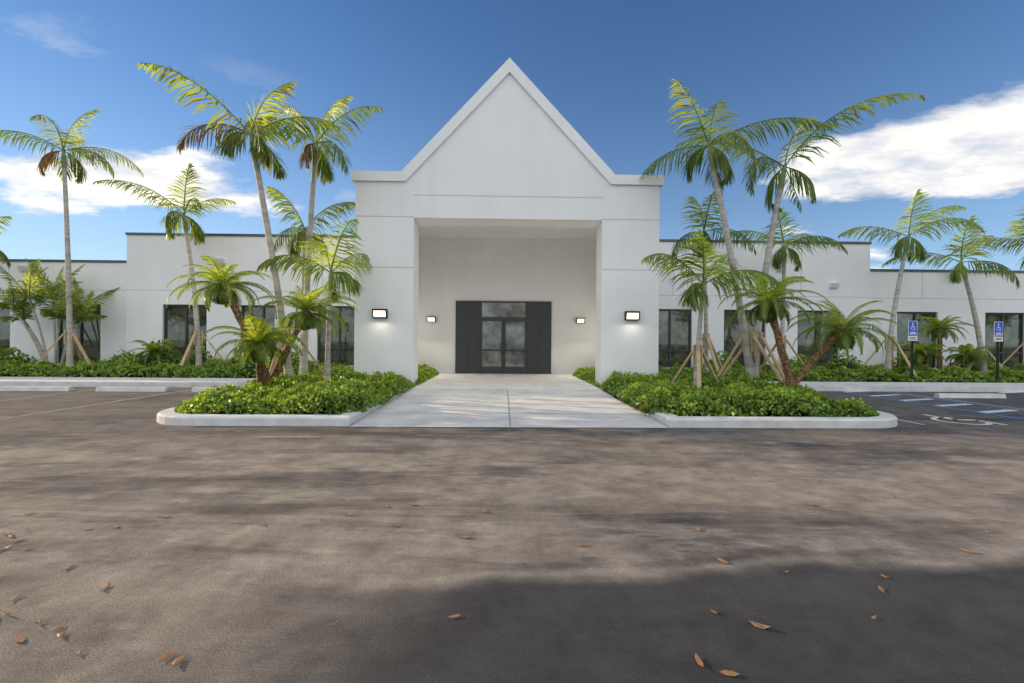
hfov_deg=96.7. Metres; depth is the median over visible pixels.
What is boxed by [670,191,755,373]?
palm tree
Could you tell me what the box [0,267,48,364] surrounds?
areca palm
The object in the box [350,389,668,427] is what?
walkway pavement
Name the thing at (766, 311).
palm tree
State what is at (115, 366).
bed shrubs
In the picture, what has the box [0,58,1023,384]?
building walls
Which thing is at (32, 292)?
areca palm
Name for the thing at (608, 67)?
sky
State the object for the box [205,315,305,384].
pygmy palm
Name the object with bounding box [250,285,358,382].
palm tree
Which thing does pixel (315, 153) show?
palm tree
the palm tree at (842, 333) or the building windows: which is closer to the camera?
the palm tree at (842, 333)
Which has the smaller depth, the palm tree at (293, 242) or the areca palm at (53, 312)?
the palm tree at (293, 242)
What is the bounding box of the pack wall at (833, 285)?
[829,283,839,287]
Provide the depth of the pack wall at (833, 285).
18.28 m
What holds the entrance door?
attached to the building walls at (578, 238)
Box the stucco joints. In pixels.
[2,195,1023,299]
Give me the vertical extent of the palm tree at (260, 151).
7.481 m
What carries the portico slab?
on the asphalt ground
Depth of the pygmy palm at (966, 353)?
16.64 m
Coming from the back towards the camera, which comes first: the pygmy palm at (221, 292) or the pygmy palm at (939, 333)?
the pygmy palm at (939, 333)
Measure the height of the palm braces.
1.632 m
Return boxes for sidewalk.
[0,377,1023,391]
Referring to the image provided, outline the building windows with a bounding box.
[0,303,1022,368]
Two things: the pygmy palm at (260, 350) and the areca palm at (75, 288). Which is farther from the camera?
the areca palm at (75, 288)
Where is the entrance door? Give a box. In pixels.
[455,301,551,373]
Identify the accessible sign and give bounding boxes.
[908,319,916,381]
[994,320,1002,381]
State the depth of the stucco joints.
12.87 m
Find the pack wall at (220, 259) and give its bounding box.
[215,258,224,263]
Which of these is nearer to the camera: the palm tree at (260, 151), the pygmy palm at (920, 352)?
the palm tree at (260, 151)
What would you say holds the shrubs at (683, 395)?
on the mulch soil
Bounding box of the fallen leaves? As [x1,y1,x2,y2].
[0,426,988,675]
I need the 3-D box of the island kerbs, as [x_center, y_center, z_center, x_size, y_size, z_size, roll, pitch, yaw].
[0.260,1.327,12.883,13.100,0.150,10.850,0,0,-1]
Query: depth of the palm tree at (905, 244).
16.50 m
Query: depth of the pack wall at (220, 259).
17.75 m
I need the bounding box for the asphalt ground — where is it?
[0,387,1023,682]
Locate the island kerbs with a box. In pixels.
[157,373,897,427]
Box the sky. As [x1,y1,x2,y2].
[0,0,1023,270]
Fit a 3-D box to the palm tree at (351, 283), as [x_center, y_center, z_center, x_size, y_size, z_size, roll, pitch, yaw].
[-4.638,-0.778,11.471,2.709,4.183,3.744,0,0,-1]
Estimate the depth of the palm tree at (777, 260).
16.29 m
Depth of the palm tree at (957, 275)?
16.55 m
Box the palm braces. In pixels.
[26,327,1023,387]
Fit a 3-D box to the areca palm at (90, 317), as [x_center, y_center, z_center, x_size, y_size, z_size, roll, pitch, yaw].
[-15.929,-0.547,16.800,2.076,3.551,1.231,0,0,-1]
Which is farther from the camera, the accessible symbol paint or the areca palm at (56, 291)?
the areca palm at (56, 291)
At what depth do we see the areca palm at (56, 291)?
17.18 m
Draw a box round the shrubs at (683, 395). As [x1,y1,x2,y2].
[572,362,879,416]
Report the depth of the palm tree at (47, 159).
16.13 m
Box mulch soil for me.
[0,373,1018,416]
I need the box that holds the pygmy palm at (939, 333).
[905,315,973,368]
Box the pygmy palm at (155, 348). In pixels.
[126,339,182,364]
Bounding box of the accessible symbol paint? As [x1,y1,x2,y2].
[922,414,1006,424]
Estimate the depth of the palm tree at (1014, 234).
17.02 m
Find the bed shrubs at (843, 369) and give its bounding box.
[686,348,1023,382]
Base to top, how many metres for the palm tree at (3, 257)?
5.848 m
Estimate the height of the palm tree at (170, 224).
7.407 m
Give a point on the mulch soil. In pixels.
(769, 414)
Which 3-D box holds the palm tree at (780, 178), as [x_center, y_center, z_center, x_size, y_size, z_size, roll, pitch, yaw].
[6.761,-2.386,11.575,4.270,7.584,4.620,0,0,-1]
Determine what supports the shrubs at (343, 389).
on the mulch soil
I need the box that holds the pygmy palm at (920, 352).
[893,341,945,372]
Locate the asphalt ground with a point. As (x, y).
(214, 577)
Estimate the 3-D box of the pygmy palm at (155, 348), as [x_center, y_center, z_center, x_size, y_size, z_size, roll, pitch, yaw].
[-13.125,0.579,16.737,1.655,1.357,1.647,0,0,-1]
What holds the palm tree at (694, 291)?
on the mulch soil
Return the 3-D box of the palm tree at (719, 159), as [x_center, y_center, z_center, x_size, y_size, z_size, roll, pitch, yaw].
[5.379,-2.540,11.486,4.014,7.896,3.339,0,0,-1]
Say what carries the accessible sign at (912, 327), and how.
on the mulch soil
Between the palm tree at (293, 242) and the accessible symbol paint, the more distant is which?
the palm tree at (293, 242)
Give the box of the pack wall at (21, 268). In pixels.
[17,266,28,270]
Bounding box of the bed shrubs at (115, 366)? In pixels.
[0,339,346,377]
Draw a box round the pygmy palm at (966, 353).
[942,343,995,368]
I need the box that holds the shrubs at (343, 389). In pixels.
[174,363,438,414]
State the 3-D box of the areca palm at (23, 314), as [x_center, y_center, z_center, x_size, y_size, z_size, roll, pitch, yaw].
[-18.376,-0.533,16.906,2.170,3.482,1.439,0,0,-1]
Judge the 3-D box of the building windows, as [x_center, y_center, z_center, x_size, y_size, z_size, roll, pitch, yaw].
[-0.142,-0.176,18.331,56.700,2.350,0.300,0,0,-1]
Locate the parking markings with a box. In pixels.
[0,389,1023,424]
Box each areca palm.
[0,259,82,360]
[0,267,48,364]
[0,287,51,359]
[18,258,85,353]
[31,272,82,364]
[33,275,111,362]
[59,277,119,366]
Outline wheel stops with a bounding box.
[0,386,1005,397]
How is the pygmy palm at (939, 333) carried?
on the mulch soil
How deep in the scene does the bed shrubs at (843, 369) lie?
15.76 m
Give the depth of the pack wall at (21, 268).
17.85 m
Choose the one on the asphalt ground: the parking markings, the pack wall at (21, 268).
the parking markings
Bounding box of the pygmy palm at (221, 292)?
[166,256,274,386]
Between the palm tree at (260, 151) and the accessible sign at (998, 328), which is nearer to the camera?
the palm tree at (260, 151)
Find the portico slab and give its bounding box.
[409,373,602,389]

